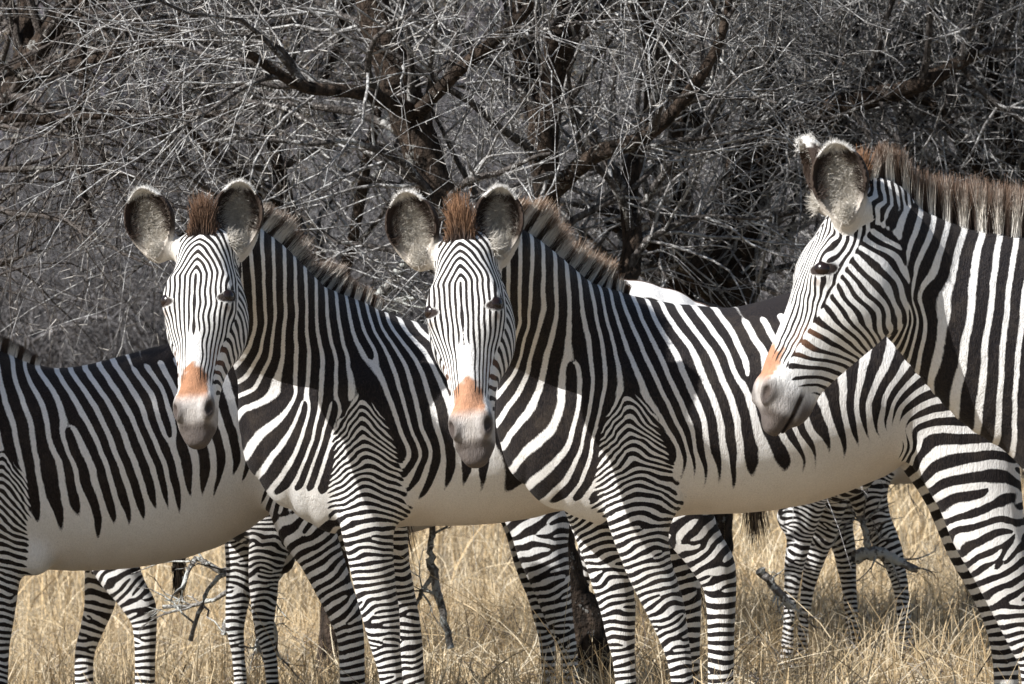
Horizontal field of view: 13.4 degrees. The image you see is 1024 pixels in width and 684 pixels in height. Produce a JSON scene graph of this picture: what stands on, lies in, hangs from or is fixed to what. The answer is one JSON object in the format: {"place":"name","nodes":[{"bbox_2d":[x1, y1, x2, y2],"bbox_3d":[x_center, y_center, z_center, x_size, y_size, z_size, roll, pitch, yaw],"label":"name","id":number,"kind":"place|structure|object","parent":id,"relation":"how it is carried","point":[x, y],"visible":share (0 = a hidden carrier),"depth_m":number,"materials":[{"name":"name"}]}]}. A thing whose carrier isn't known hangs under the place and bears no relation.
{"place":"outdoors","nodes":[
{"label":"outdoors","id":0,"kind":"place"},
{"bbox_2d":[0,0,1023,683],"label":"ground","id":1,"kind":"structure","parent":0,"point":[450,570],"depth_m":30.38,"materials":[{"name":"beige plant"}]},
{"bbox_2d":[0,127,164,367],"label":"dry shrub","id":2,"kind":"object","parent":1,"relation":"on","point":[3,322],"visible":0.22,"depth_m":34.37,"materials":[{"name":"grey plant"}]},
{"bbox_2d":[0,99,224,367],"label":"dry shrub","id":3,"kind":"object","parent":1,"relation":"on","point":[26,341],"visible":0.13,"depth_m":34.59,"materials":[{"name":"grey plant"}]},
{"bbox_2d":[75,557,189,683],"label":"zebra","id":4,"kind":"object","parent":1,"relation":"on","point":[105,591],"visible":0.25,"depth_m":17.40},
{"bbox_2d":[0,94,341,366],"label":"dry shrub","id":5,"kind":"object","parent":1,"relation":"on","point":[20,200],"visible":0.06,"depth_m":40.15,"materials":[{"name":"grey plant"}]},
{"bbox_2d":[0,36,382,366],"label":"dry shrub","id":6,"kind":"object","parent":1,"relation":"on","point":[50,172],"depth_m":38.74,"materials":[{"name":"grey plant"}]},
{"bbox_2d":[0,333,419,683],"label":"zebra","id":7,"kind":"object","parent":1,"relation":"on","point":[104,465],"visible":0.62,"depth_m":15.50},
{"bbox_2d":[0,144,424,367],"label":"dry shrub","id":8,"kind":"object","parent":1,"relation":"on","point":[135,318],"visible":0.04,"depth_m":35.63,"materials":[{"name":"grey plant"}]},
{"bbox_2d":[131,553,305,683],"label":"dead branch","id":9,"kind":"object","parent":1,"relation":"on","point":[221,572],"visible":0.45,"depth_m":16.92,"materials":[{"name":"grey wood"}]},
{"bbox_2d":[0,0,517,367],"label":"thorn tree","id":10,"kind":"object","parent":1,"relation":"on","point":[22,35],"visible":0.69,"depth_m":18.56,"materials":[{"name":"grey plant"}]},
{"bbox_2d":[368,259,428,317],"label":"dead branch","id":11,"kind":"object","parent":10,"relation":"attached to","point":[388,289],"visible":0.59,"depth_m":18.48,"materials":[{"name":"grey wood"}]},
{"bbox_2d":[1,161,525,367],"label":"dry shrub","id":12,"kind":"object","parent":1,"relation":"on","point":[106,345],"visible":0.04,"depth_m":34.11,"materials":[{"name":"grey plant"}]},
{"bbox_2d":[41,23,525,346],"bbox_3d":[-1.282,-0.133,41.240,7.018,5.548,6.359,0,0,-35],"label":"dry shrub","id":13,"kind":"object","parent":1,"relation":"on","point":[318,181],"depth_m":39.57,"materials":[{"name":"grey plant"}]},
{"bbox_2d":[0,0,637,683],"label":"thorn tree","id":14,"kind":"object","parent":1,"relation":"on","point":[316,240],"visible":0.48,"depth_m":18.74,"materials":[{"name":"grey plant"}]},
{"bbox_2d":[0,55,657,357],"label":"dry shrub","id":15,"kind":"object","parent":1,"relation":"on","point":[310,232],"visible":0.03,"depth_m":34.76,"materials":[{"name":"grey plant"}]},
{"bbox_2d":[1,41,702,366],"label":"dry shrub","id":16,"kind":"object","parent":1,"relation":"on","point":[336,187],"visible":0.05,"depth_m":39.91,"materials":[{"name":"grey plant"}]},
{"bbox_2d":[99,1,636,318],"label":"dry shrub","id":17,"kind":"object","parent":1,"relation":"on","point":[438,131],"visible":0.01,"depth_m":39.42,"materials":[{"name":"grey plant"}]},
{"bbox_2d":[8,114,772,333],"bbox_3d":[-0.894,-0.218,35.053,6.452,3.373,3.756,0,0,-10],"label":"dry shrub","id":18,"kind":"object","parent":1,"relation":"on","point":[356,277],"visible":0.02,"depth_m":34.32,"materials":[{"name":"grey plant"}]},
{"bbox_2d":[225,511,577,683],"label":"zebra","id":19,"kind":"object","parent":1,"relation":"on","point":[259,558],"visible":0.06,"depth_m":16.47},
{"bbox_2d":[411,526,453,648],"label":"dead branch","id":20,"kind":"object","parent":1,"relation":"on","point":[433,569],"visible":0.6,"depth_m":16.60,"materials":[{"name":"grey wood"}]},
{"bbox_2d":[124,177,774,683],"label":"zebra","id":21,"kind":"object","parent":1,"relation":"on","point":[344,407],"visible":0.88,"depth_m":14.74},
{"bbox_2d":[1,0,900,55],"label":"brush","id":22,"kind":"object","parent":1,"relation":"on","point":[222,4],"visible":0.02,"depth_m":60.90,"materials":[{"name":"grey plant"}]},
{"bbox_2d":[234,54,708,316],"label":"dry shrub","id":23,"kind":"object","parent":1,"relation":"on","point":[434,109],"visible":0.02,"depth_m":40.39,"materials":[{"name":"grey plant"}]},
{"bbox_2d":[0,0,1004,683],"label":"thorn tree","id":24,"kind":"object","parent":1,"relation":"on","point":[540,82],"visible":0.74,"depth_m":17.31,"materials":[{"name":"grey plant"}]},
{"bbox_2d":[0,0,1023,366],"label":"brush","id":25,"kind":"object","parent":1,"relation":"on","point":[64,90],"visible":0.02,"depth_m":52.37,"materials":[{"name":"grey plant"}]},
{"bbox_2d":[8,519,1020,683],"bbox_3d":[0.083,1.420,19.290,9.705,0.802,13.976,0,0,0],"label":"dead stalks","id":26,"kind":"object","parent":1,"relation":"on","point":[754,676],"visible":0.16,"depth_m":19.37,"materials":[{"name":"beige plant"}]},
{"bbox_2d":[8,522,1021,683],"bbox_3d":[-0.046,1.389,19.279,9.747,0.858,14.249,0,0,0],"label":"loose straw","id":27,"kind":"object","parent":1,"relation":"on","point":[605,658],"visible":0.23,"depth_m":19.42,"materials":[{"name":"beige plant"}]},
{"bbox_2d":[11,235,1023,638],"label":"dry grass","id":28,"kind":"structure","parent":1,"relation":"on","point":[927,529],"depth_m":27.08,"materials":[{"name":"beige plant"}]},
{"bbox_2d":[363,116,769,324],"bbox_3d":[0.529,0.141,34.742,4.769,4.161,5.264,0,0,32],"label":"dry shrub","id":29,"kind":"object","parent":1,"relation":"on","point":[424,301],"visible":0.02,"depth_m":34.28,"materials":[{"name":"grey plant"}]},
{"bbox_2d":[290,2,889,320],"bbox_3d":[1.797,-0.830,38.271,6.858,5.053,6.836,0,0,22],"label":"dry shrub","id":30,"kind":"object","parent":1,"relation":"on","point":[575,157],"visible":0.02,"depth_m":37.95,"materials":[{"name":"grey plant"}]},
{"bbox_2d":[443,5,888,301],"bbox_3d":[1.105,-0.332,40.403,6.359,5.548,7.018,0,0,2],"label":"dry shrub","id":31,"kind":"object","parent":1,"relation":"on","point":[608,127],"visible":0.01,"depth_m":38.85,"materials":[{"name":"grey plant"}]},
{"bbox_2d":[433,43,953,486],"bbox_3d":[1.327,-0.514,35.730,5.925,4.380,5.944,0,0,-38],"label":"dry shrub","id":32,"kind":"object","parent":1,"relation":"on","point":[580,74],"visible":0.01,"depth_m":35.33,"materials":[{"name":"grey plant"}]},
{"bbox_2d":[385,178,1023,683],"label":"zebra","id":33,"kind":"object","parent":1,"relation":"on","point":[629,426],"visible":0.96,"depth_m":13.94},
{"bbox_2d":[395,0,1023,637],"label":"thorn tree","id":34,"kind":"object","parent":1,"relation":"on","point":[739,264],"visible":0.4,"depth_m":19.83,"materials":[{"name":"grey plant"}]},
{"bbox_2d":[577,481,873,677],"bbox_3d":[1.087,0.656,18.035,2.425,1.470,0.545,0,0,40],"label":"zebra","id":35,"kind":"object","parent":1,"relation":"on","point":[810,529],"visible":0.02,"depth_m":17.81},
{"bbox_2d":[607,119,969,301],"bbox_3d":[2.051,-0.286,34.540,3.756,3.373,6.452,0,0,27],"label":"dry shrub","id":36,"kind":"object","parent":1,"relation":"on","point":[766,294],"depth_m":34.12,"materials":[{"name":"grey plant"}]},
{"bbox_2d":[564,0,1023,627],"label":"thorn tree","id":37,"kind":"object","parent":1,"relation":"on","point":[882,54],"visible":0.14,"depth_m":20.57,"materials":[{"name":"grey plant"}]},
{"bbox_2d":[577,0,1023,293],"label":"thorn tree","id":38,"kind":"object","parent":1,"relation":"on","point":[991,68],"visible":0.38,"depth_m":20.22,"materials":[{"name":"grey plant"}]},
{"bbox_2d":[599,29,1023,233],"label":"dry shrub","id":39,"kind":"object","parent":1,"relation":"on","point":[925,149],"depth_m":40.19,"materials":[{"name":"grey plant"}]},
{"bbox_2d":[620,103,1023,486],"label":"dry shrub","id":40,"kind":"object","parent":1,"relation":"on","point":[760,262],"depth_m":35.99,"materials":[{"name":"grey plant"}]},
{"bbox_2d":[622,57,1022,288],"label":"dry shrub","id":41,"kind":"object","parent":1,"relation":"on","point":[825,128],"depth_m":39.89,"materials":[{"name":"grey plant"}]},
{"bbox_2d":[756,476,941,634],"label":"dead branch","id":42,"kind":"object","parent":1,"relation":"on","point":[867,551],"visible":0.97,"depth_m":18.18,"materials":[{"name":"grey wood"}]},
{"bbox_2d":[832,467,913,665],"bbox_3d":[1.654,0.630,18.566,2.549,1.550,0.576,0,0,-8],"label":"zebra","id":43,"kind":"object","parent":1,"relation":"on","point":[877,491],"visible":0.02,"depth_m":18.40},
{"bbox_2d":[726,1,1023,198],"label":"dry shrub","id":44,"kind":"object","parent":1,"relation":"on","point":[931,151],"depth_m":41.25,"materials":[{"name":"grey plant"}]},
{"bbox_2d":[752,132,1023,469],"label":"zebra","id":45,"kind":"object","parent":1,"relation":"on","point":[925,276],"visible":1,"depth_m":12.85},
{"bbox_2d":[787,118,1002,261],"bbox_3d":[5.045,0.038,35.910,5.702,4.508,5.166,0,0,17],"label":"dry shrub","id":46,"kind":"object","parent":1,"relation":"on","point":[891,142],"depth_m":36.23,"materials":[{"name":"grey plant"}]},
{"bbox_2d":[771,81,1023,484],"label":"dry shrub","id":47,"kind":"object","parent":1,"relation":"on","point":[1022,475],"depth_m":35.19,"materials":[{"name":"grey plant"}]}
]}

